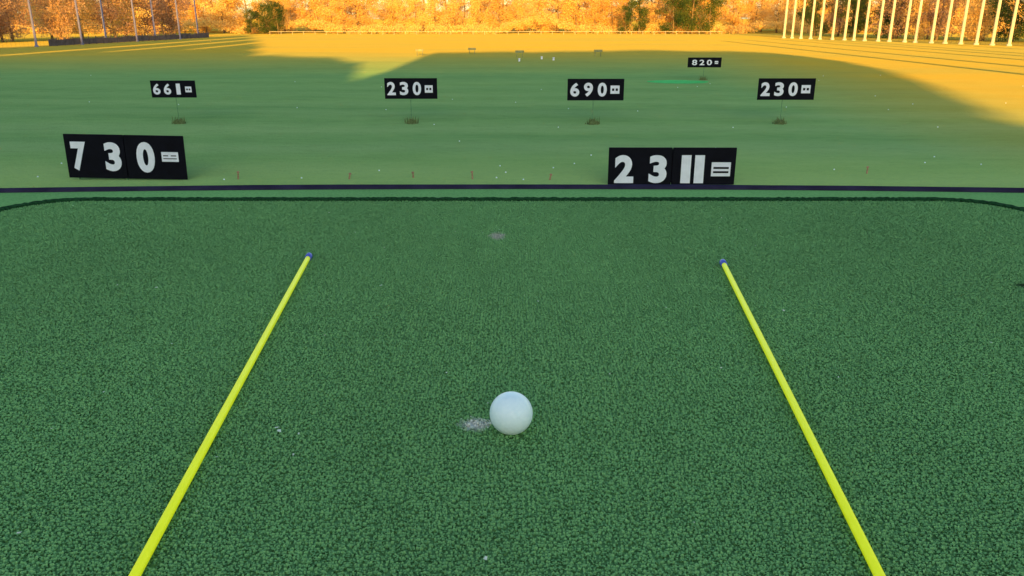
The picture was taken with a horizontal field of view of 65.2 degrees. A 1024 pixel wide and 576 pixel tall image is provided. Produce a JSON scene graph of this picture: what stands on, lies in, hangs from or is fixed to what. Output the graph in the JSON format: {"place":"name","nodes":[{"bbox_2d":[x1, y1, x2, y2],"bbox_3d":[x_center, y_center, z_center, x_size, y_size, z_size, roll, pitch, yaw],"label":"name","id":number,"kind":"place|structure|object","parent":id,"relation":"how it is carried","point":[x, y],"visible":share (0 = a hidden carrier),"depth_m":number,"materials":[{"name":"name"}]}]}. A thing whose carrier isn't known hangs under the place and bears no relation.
{"place":"outdoors","nodes":[
{"label":"outdoors","id":0,"kind":"place"},
{"bbox_2d":[0,19,1023,187],"bbox_3d":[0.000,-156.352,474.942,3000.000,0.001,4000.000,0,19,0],"label":"ground","id":1,"kind":"structure","parent":0,"point":[955,108],"depth_m":37.54,"materials":[{"name":"green plant"}]},
{"bbox_2d":[0,0,27,41],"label":"tree","id":2,"kind":"object","parent":1,"relation":"on","point":[5,25],"visible":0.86,"depth_m":134.99,"materials":[{"name":"orange plant"}]},
{"bbox_2d":[0,0,31,40],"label":"tree","id":3,"kind":"object","parent":1,"relation":"on","point":[19,28],"visible":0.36,"depth_m":140.46,"materials":[{"name":"orange plant"}]},
{"bbox_2d":[2,3,31,32],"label":"tree","id":4,"kind":"object","parent":1,"relation":"on","point":[24,22],"visible":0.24,"depth_m":218.33,"materials":[{"name":"orange plant"}]},
{"bbox_2d":[27,0,38,46],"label":"net pole","id":5,"kind":"object","parent":1,"relation":"on","point":[32,24],"visible":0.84,"depth_m":113.60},
{"bbox_2d":[20,0,69,38],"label":"tree","id":6,"kind":"object","parent":1,"relation":"on","point":[32,8],"visible":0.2,"depth_m":149.57,"materials":[{"name":"orange plant"}]},
{"bbox_2d":[24,0,88,39],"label":"tree","id":7,"kind":"object","parent":1,"relation":"on","point":[61,23],"visible":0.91,"depth_m":143.88,"materials":[{"name":"orange plant"}]},
{"bbox_2d":[74,0,83,44],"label":"net pole","id":8,"kind":"object","parent":1,"relation":"on","point":[79,26],"visible":1,"depth_m":123.31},
{"bbox_2d":[60,0,101,38],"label":"tree","id":9,"kind":"object","parent":1,"relation":"on","point":[92,12],"visible":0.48,"depth_m":155.50,"materials":[{"name":"orange plant"}]},
{"bbox_2d":[84,0,133,36],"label":"tree","id":10,"kind":"object","parent":1,"relation":"on","point":[109,11],"visible":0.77,"depth_m":159.29,"materials":[{"name":"orange plant"}]},
{"bbox_2d":[63,134,187,179],"bbox_3d":[-9.921,-3.426,20.811,3.032,1.180,0.610,1,19,-1],"label":"distance sign","id":11,"kind":"object","parent":1,"relation":"on","point":[126,156],"visible":1,"depth_m":20.52,"materials":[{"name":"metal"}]},
{"bbox_2d":[100,0,153,36],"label":"tree","id":12,"kind":"object","parent":1,"relation":"on","point":[138,13],"visible":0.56,"depth_m":165.50,"materials":[{"name":"orange plant"}]},
{"bbox_2d":[48,32,208,45],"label":"board fence","id":13,"kind":"object","parent":1,"relation":"on","point":[72,41],"visible":0.94,"depth_m":135.41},
{"bbox_2d":[111,0,166,35],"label":"tree","id":14,"kind":"object","parent":1,"relation":"on","point":[143,18],"visible":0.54,"depth_m":169.84,"materials":[{"name":"orange plant"}]},
{"bbox_2d":[150,0,156,40],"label":"net pole","id":15,"kind":"object","parent":1,"relation":"on","point":[152,19],"visible":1,"depth_m":145.91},
{"bbox_2d":[0,0,193,47],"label":"safety net","id":16,"kind":"object","parent":15,"relation":"hanging from","point":[89,19],"visible":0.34,"depth_m":126.87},
{"bbox_2d":[150,0,192,34],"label":"tree","id":17,"kind":"object","parent":1,"relation":"on","point":[168,20],"visible":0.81,"depth_m":178.88,"materials":[{"name":"orange plant"}]},
{"bbox_2d":[150,80,196,123],"bbox_3d":[-13.270,-7.332,31.567,1.750,1.670,0.460,0,19,0],"label":"distance sign","id":18,"kind":"object","parent":1,"relation":"on","point":[173,88],"visible":1,"depth_m":31.34,"materials":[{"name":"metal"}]},
{"bbox_2d":[165,0,200,32],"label":"tree","id":19,"kind":"object","parent":1,"relation":"on","point":[186,18],"visible":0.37,"depth_m":218.23,"materials":[{"name":"orange plant"}]},
{"bbox_2d":[183,0,222,32],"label":"tree","id":20,"kind":"object","parent":1,"relation":"on","point":[198,2],"visible":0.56,"depth_m":218.09,"materials":[{"name":"orange plant"}]},
{"bbox_2d":[200,0,238,32],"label":"tree","id":21,"kind":"object","parent":1,"relation":"on","point":[220,4],"visible":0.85,"depth_m":213.37,"materials":[{"name":"orange plant"}]},
{"bbox_2d":[229,0,267,32],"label":"tree","id":22,"kind":"object","parent":1,"relation":"on","point":[241,19],"visible":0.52,"depth_m":216.14,"materials":[{"name":"orange plant"}]},
{"bbox_2d":[241,8,259,33],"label":"tree","id":23,"kind":"object","parent":1,"relation":"on","point":[250,24],"visible":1,"depth_m":200.74,"materials":[{"name":"green plant"}]},
{"bbox_2d":[253,0,280,33],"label":"tree","id":24,"kind":"object","parent":1,"relation":"on","point":[263,19],"visible":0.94,"depth_m":202.52,"materials":[{"name":"green plant"}]},
{"bbox_2d":[253,0,288,32],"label":"tree","id":25,"kind":"object","parent":1,"relation":"on","point":[272,10],"visible":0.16,"depth_m":216.06,"materials":[{"name":"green plant"}]},
{"bbox_2d":[264,0,287,33],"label":"tree","id":26,"kind":"object","parent":1,"relation":"on","point":[279,14],"visible":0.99,"depth_m":202.29,"materials":[{"name":"green plant"}]},
{"bbox_2d":[276,0,305,32],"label":"tree","id":27,"kind":"object","parent":1,"relation":"on","point":[288,6],"visible":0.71,"depth_m":214.60,"materials":[{"name":"orange plant"}]},
{"bbox_2d":[284,0,329,30],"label":"tree","id":28,"kind":"object","parent":1,"relation":"on","point":[310,13],"visible":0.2,"depth_m":234.17,"materials":[{"name":"orange plant"}]},
{"bbox_2d":[294,0,324,32],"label":"tree","id":29,"kind":"object","parent":1,"relation":"on","point":[309,17],"visible":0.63,"depth_m":217.44,"materials":[{"name":"orange plant"}]},
{"bbox_2d":[306,0,352,32],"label":"tree","id":30,"kind":"object","parent":1,"relation":"on","point":[325,12],"visible":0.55,"depth_m":214.82,"materials":[{"name":"orange plant"}]},
{"bbox_2d":[328,0,360,32],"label":"tree","id":31,"kind":"object","parent":1,"relation":"on","point":[339,12],"visible":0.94,"depth_m":210.92,"materials":[{"name":"orange plant"}]},
{"bbox_2d":[339,0,370,30],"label":"tree","id":32,"kind":"object","parent":1,"relation":"on","point":[349,10],"visible":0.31,"depth_m":237.07,"materials":[{"name":"orange plant"}]},
{"bbox_2d":[351,0,384,32],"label":"tree","id":33,"kind":"object","parent":1,"relation":"on","point":[366,18],"visible":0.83,"depth_m":211.65,"materials":[{"name":"orange plant"}]},
{"bbox_2d":[370,0,408,29],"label":"tree","id":34,"kind":"object","parent":1,"relation":"on","point":[385,14],"visible":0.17,"depth_m":233.00,"materials":[{"name":"orange plant"}]},
{"bbox_2d":[374,0,409,30],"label":"tree","id":35,"kind":"object","parent":1,"relation":"on","point":[395,5],"visible":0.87,"depth_m":217.11,"materials":[{"name":"orange plant"}]},
{"bbox_2d":[384,78,437,123],"bbox_3d":[-3.960,-7.376,31.557,2.060,1.760,0.487,0,19,0],"label":"distance sign","id":36,"kind":"object","parent":1,"relation":"on","point":[410,88],"visible":1,"depth_m":31.33,"materials":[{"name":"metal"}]},
{"bbox_2d":[404,0,427,29],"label":"tree","id":37,"kind":"object","parent":1,"relation":"on","point":[411,21],"visible":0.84,"depth_m":218.99,"materials":[{"name":"orange plant"}]},
{"bbox_2d":[406,0,440,30],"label":"tree","id":38,"kind":"object","parent":1,"relation":"on","point":[418,4],"visible":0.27,"depth_m":233.47,"materials":[{"name":"orange plant"}]},
{"bbox_2d":[419,0,450,32],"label":"tree","id":39,"kind":"object","parent":1,"relation":"on","point":[434,13],"visible":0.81,"depth_m":214.56,"materials":[{"name":"orange plant"}]},
{"bbox_2d":[438,0,470,32],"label":"tree","id":40,"kind":"object","parent":1,"relation":"on","point":[453,5],"visible":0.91,"depth_m":211.20,"materials":[{"name":"orange plant"}]},
{"bbox_2d":[454,0,485,28],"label":"tree","id":41,"kind":"object","parent":1,"relation":"on","point":[469,2],"visible":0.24,"depth_m":231.05,"materials":[{"name":"orange plant"}]},
{"bbox_2d":[466,0,491,28],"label":"tree","id":42,"kind":"object","parent":1,"relation":"on","point":[471,20],"visible":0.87,"depth_m":214.89,"materials":[{"name":"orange plant"}]},
{"bbox_2d":[463,0,497,29],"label":"tree","id":43,"kind":"object","parent":1,"relation":"on","point":[484,5],"visible":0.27,"depth_m":231.63,"materials":[{"name":"orange plant"}]},
{"bbox_2d":[269,31,721,34],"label":"rail fence","id":44,"kind":"object","parent":1,"relation":"on","point":[495,31],"visible":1,"depth_m":197.97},
{"bbox_2d":[483,0,515,29],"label":"tree","id":45,"kind":"object","parent":1,"relation":"on","point":[492,17],"visible":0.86,"depth_m":213.97,"materials":[{"name":"orange plant"}]},
{"bbox_2d":[11,15,1009,33],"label":"undergrowth","id":46,"kind":"object","parent":1,"relation":"on","point":[518,24],"visible":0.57,"depth_m":207.85,"materials":[{"name":"plant"}]},
{"bbox_2d":[501,0,528,32],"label":"tree","id":47,"kind":"object","parent":1,"relation":"on","point":[517,14],"visible":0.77,"depth_m":211.75,"materials":[{"name":"orange plant"}]},
{"bbox_2d":[500,0,530,30],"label":"tree","id":48,"kind":"object","parent":1,"relation":"on","point":[509,2],"visible":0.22,"depth_m":234.21,"materials":[{"name":"orange plant"}]},
{"bbox_2d":[522,0,557,32],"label":"tree","id":49,"kind":"object","parent":1,"relation":"on","point":[535,5],"visible":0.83,"depth_m":210.86,"materials":[{"name":"orange plant"}]},
{"bbox_2d":[524,0,558,30],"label":"tree","id":50,"kind":"object","parent":1,"relation":"on","point":[541,13],"visible":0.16,"depth_m":233.32,"materials":[{"name":"orange plant"}]},
{"bbox_2d":[546,0,573,32],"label":"tree","id":51,"kind":"object","parent":1,"relation":"on","point":[558,13],"visible":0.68,"depth_m":217.31,"materials":[{"name":"orange plant"}]},
{"bbox_2d":[558,0,588,30],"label":"tree","id":52,"kind":"object","parent":1,"relation":"on","point":[577,17],"visible":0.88,"depth_m":216.78,"materials":[{"name":"orange plant"}]},
{"bbox_2d":[553,0,598,30],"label":"tree","id":53,"kind":"object","parent":1,"relation":"on","point":[586,4],"visible":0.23,"depth_m":227.38,"materials":[{"name":"orange plant"}]},
{"bbox_2d":[567,79,623,124],"bbox_3d":[3.260,-7.296,31.336,2.200,1.750,0.473,0,19,0],"label":"distance sign","id":54,"kind":"object","parent":1,"relation":"on","point":[595,89],"visible":1,"depth_m":31.15,"materials":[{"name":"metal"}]},
{"bbox_2d":[582,0,608,30],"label":"tree","id":55,"kind":"object","parent":1,"relation":"on","point":[593,5],"visible":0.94,"depth_m":215.61,"materials":[{"name":"orange plant"}]},
{"bbox_2d":[596,0,626,28],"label":"tree","id":56,"kind":"object","parent":1,"relation":"on","point":[612,20],"visible":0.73,"depth_m":217.09,"materials":[{"name":"orange plant"}]},
{"bbox_2d":[615,3,634,33],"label":"tree","id":57,"kind":"object","parent":1,"relation":"on","point":[628,17],"visible":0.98,"depth_m":203.21,"materials":[{"name":"green plant"}]},
{"bbox_2d":[612,0,648,32],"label":"tree","id":58,"kind":"object","parent":1,"relation":"on","point":[634,10],"visible":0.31,"depth_m":218.06,"materials":[{"name":"green plant"}]},
{"bbox_2d":[624,0,649,33],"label":"tree","id":59,"kind":"object","parent":1,"relation":"on","point":[642,13],"visible":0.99,"depth_m":203.34,"materials":[{"name":"green plant"}]},
{"bbox_2d":[644,0,672,32],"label":"tree","id":60,"kind":"object","parent":1,"relation":"on","point":[654,17],"visible":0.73,"depth_m":211.53,"materials":[{"name":"orange plant"}]},
{"bbox_2d":[608,147,736,184],"bbox_3d":[4.003,-3.124,20.279,3.172,0.951,0.609,0,19,1],"label":"distance sign","id":61,"kind":"object","parent":1,"relation":"on","point":[678,165],"visible":0.96,"depth_m":19.99,"materials":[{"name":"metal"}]},
{"bbox_2d":[655,0,690,33],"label":"tree","id":62,"kind":"object","parent":1,"relation":"on","point":[677,20],"visible":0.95,"depth_m":201.98,"materials":[{"name":"green plant"}]},
{"bbox_2d":[654,0,694,28],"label":"tree","id":63,"kind":"object","parent":1,"relation":"on","point":[669,16],"visible":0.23,"depth_m":212.22,"materials":[{"name":"orange plant"}]},
{"bbox_2d":[647,80,707,83],"bbox_3d":[10.900,-13.515,52.433,4.057,0.001,3.000,0,19,0],"label":"target green","id":64,"kind":"object","parent":1,"relation":"on","point":[677,81],"visible":1,"depth_m":52.67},
{"bbox_2d":[676,0,715,33],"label":"tree","id":65,"kind":"object","parent":1,"relation":"on","point":[691,20],"visible":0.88,"depth_m":201.37,"materials":[{"name":"green plant"}]},
{"bbox_2d":[687,57,721,79],"bbox_3d":[12.900,-14.726,53.751,2.250,1.470,0.465,0,19,0],"label":"distance sign","id":66,"kind":"object","parent":1,"relation":"on","point":[704,61],"visible":1,"depth_m":53.57,"materials":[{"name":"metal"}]},
{"bbox_2d":[694,0,726,33],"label":"tree","id":67,"kind":"object","parent":1,"relation":"on","point":[707,23],"visible":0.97,"depth_m":200.66,"materials":[{"name":"green plant"}]},
{"bbox_2d":[697,0,736,32],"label":"tree","id":68,"kind":"object","parent":1,"relation":"on","point":[723,14],"visible":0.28,"depth_m":217.15,"materials":[{"name":"orange plant"}]},
{"bbox_2d":[716,0,751,32],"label":"tree","id":69,"kind":"object","parent":1,"relation":"on","point":[736,22],"visible":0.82,"depth_m":218.31,"materials":[{"name":"orange plant"}]},
{"bbox_2d":[716,0,761,29],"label":"tree","id":70,"kind":"object","parent":1,"relation":"on","point":[730,23],"visible":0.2,"depth_m":235.07,"materials":[{"name":"orange plant"}]},
{"bbox_2d":[739,0,774,32],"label":"tree","id":71,"kind":"object","parent":1,"relation":"on","point":[753,4],"visible":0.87,"depth_m":216.44,"materials":[{"name":"orange plant"}]},
{"bbox_2d":[762,0,793,32],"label":"tree","id":72,"kind":"object","parent":1,"relation":"on","point":[769,8],"visible":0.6,"depth_m":217.23,"materials":[{"name":"orange plant"}]},
{"bbox_2d":[765,0,796,30],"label":"tree","id":73,"kind":"object","parent":1,"relation":"on","point":[781,12],"visible":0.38,"depth_m":232.46,"materials":[{"name":"orange plant"}]},
{"bbox_2d":[757,78,815,124],"bbox_3d":[10.720,-7.337,31.444,2.220,1.760,0.436,0,19,0],"label":"distance sign","id":74,"kind":"object","parent":1,"relation":"on","point":[782,89],"visible":1,"depth_m":31.24,"materials":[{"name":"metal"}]},
{"bbox_2d":[787,0,829,32],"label":"tree","id":75,"kind":"object","parent":1,"relation":"on","point":[801,4],"visible":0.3,"depth_m":212.54,"materials":[{"name":"orange plant"}]},
{"bbox_2d":[796,0,839,35],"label":"tree","id":76,"kind":"object","parent":1,"relation":"on","point":[808,14],"visible":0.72,"depth_m":179.20,"materials":[{"name":"green plant"}]},
{"bbox_2d":[818,0,825,38],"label":"net pole","id":77,"kind":"object","parent":1,"relation":"on","point":[821,23],"visible":1,"depth_m":153.01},
{"bbox_2d":[830,0,837,39],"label":"net pole","id":78,"kind":"object","parent":1,"relation":"on","point":[834,22],"visible":1,"depth_m":150.51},
{"bbox_2d":[824,0,851,36],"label":"tree","id":79,"kind":"object","parent":1,"relation":"on","point":[839,21],"visible":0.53,"depth_m":176.21,"materials":[{"name":"orange plant"}]},
{"bbox_2d":[842,0,850,39],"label":"net pole","id":80,"kind":"object","parent":1,"relation":"on","point":[846,21],"visible":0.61,"depth_m":147.46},
{"bbox_2d":[828,0,871,36],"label":"tree","id":81,"kind":"object","parent":1,"relation":"on","point":[851,20],"visible":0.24,"depth_m":172.26,"materials":[{"name":"green plant"}]},
{"bbox_2d":[851,0,859,40],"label":"net pole","id":82,"kind":"object","parent":1,"relation":"on","point":[856,20],"visible":1,"depth_m":145.49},
{"bbox_2d":[838,0,873,36],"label":"tree","id":83,"kind":"object","parent":1,"relation":"on","point":[862,7],"visible":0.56,"depth_m":167.38,"materials":[{"name":"green plant"}]},
{"bbox_2d":[862,0,870,40],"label":"net pole","id":84,"kind":"object","parent":1,"relation":"on","point":[867,20],"visible":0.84,"depth_m":142.80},
{"bbox_2d":[876,0,884,40],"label":"net pole","id":85,"kind":"object","parent":1,"relation":"on","point":[880,21],"visible":1,"depth_m":140.37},
{"bbox_2d":[887,0,895,41],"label":"net pole","id":86,"kind":"object","parent":1,"relation":"on","point":[891,23],"visible":1,"depth_m":138.02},
{"bbox_2d":[870,2,913,37],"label":"tree","id":87,"kind":"object","parent":1,"relation":"on","point":[885,25],"visible":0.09,"depth_m":164.68,"materials":[{"name":"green plant"}]},
{"bbox_2d":[868,0,922,38],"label":"tree","id":88,"kind":"object","parent":1,"relation":"on","point":[898,10],"visible":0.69,"depth_m":156.21,"materials":[{"name":"orange plant"}]},
{"bbox_2d":[870,0,930,37],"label":"tree","id":89,"kind":"object","parent":1,"relation":"on","point":[886,17],"visible":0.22,"depth_m":160.58,"materials":[{"name":"orange plant"}]},
{"bbox_2d":[786,0,1023,45],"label":"safety net","id":90,"kind":"object","parent":1,"relation":"on","point":[922,19],"visible":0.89,"depth_m":131.04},
{"bbox_2d":[902,0,911,41],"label":"net pole","id":91,"kind":"object","parent":1,"relation":"on","point":[907,22],"visible":1,"depth_m":135.04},
{"bbox_2d":[913,0,922,42],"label":"net pole","id":92,"kind":"object","parent":1,"relation":"on","point":[918,23],"visible":1,"depth_m":132.97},
{"bbox_2d":[901,0,958,39],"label":"tree","id":93,"kind":"object","parent":1,"relation":"on","point":[924,8],"visible":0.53,"depth_m":152.15,"materials":[{"name":"orange plant"}]},
{"bbox_2d":[929,0,939,42],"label":"net pole","id":94,"kind":"object","parent":1,"relation":"on","point":[934,22],"visible":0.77,"depth_m":130.14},
{"bbox_2d":[914,0,969,39],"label":"tree","id":95,"kind":"object","parent":1,"relation":"on","point":[938,24],"visible":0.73,"depth_m":148.47,"materials":[{"name":"orange plant"}]},
{"bbox_2d":[942,0,953,43],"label":"net pole","id":96,"kind":"object","parent":1,"relation":"on","point":[948,23],"visible":1,"depth_m":128.06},
{"bbox_2d":[943,0,973,32],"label":"tree","id":97,"kind":"object","parent":1,"relation":"on","point":[955,15],"visible":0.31,"depth_m":215.80,"materials":[{"name":"orange plant"}]},
{"bbox_2d":[958,0,969,43],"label":"net pole","id":98,"kind":"object","parent":1,"relation":"on","point":[964,23],"visible":0.96,"depth_m":125.06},
{"bbox_2d":[973,0,985,44],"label":"net pole","id":99,"kind":"object","parent":1,"relation":"on","point":[979,23],"visible":1,"depth_m":122.27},
{"bbox_2d":[954,0,1013,40],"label":"tree","id":100,"kind":"object","parent":1,"relation":"on","point":[985,33],"visible":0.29,"depth_m":144.18,"materials":[{"name":"orange plant"}]},
{"bbox_2d":[958,0,1011,40],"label":"tree","id":101,"kind":"object","parent":1,"relation":"on","point":[984,26],"visible":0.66,"depth_m":140.91,"materials":[{"name":"orange plant"}]},
{"bbox_2d":[989,0,1001,44],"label":"net pole","id":102,"kind":"object","parent":1,"relation":"on","point":[996,23],"visible":1,"depth_m":120.05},
{"bbox_2d":[986,0,1023,41],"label":"tree","id":103,"kind":"object","parent":1,"relation":"on","point":[1009,15],"visible":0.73,"depth_m":137.09,"materials":[{"name":"green plant"}]},
{"bbox_2d":[1006,0,1018,45],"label":"net pole","id":104,"kind":"object","parent":1,"relation":"on","point":[1013,23],"visible":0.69,"depth_m":117.39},
{"bbox_2d":[0,184,1023,206],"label":"tee deck","id":105,"kind":"structure","parent":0,"point":[1011,196],"depth_m":1.94,"materials":[{"name":"concrete"}]},
{"bbox_2d":[0,197,1023,575],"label":"golf mat","id":106,"kind":"object","parent":105,"relation":"on","point":[668,447],"visible":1,"depth_m":0.90,"materials":[{"name":"carpet"}]},
{"bbox_2d":[128,253,312,575],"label":"alignment stick","id":107,"kind":"object","parent":106,"relation":"on","point":[142,561],"visible":1,"depth_m":0.75,"materials":[{"name":"plastic"}]},
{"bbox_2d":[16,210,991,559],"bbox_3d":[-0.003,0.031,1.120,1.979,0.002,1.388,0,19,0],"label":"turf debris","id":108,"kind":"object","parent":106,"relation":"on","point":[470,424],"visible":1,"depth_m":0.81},
{"bbox_2d":[490,391,532,434],"bbox_3d":[-0.001,0.124,0.790,0.043,0.043,0.043,0,19,0],"label":"golf ball","id":109,"kind":"object","parent":106,"relation":"on","point":[511,412],"visible":1,"depth_m":0.78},
{"bbox_2d":[719,259,885,575],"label":"alignment stick","id":110,"kind":"object","parent":106,"relation":"on","point":[873,563],"visible":1,"depth_m":0.75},
{"bbox_2d":[9,0,1023,18],"label":"sky","id":111,"kind":"structure","parent":0,"point":[96,0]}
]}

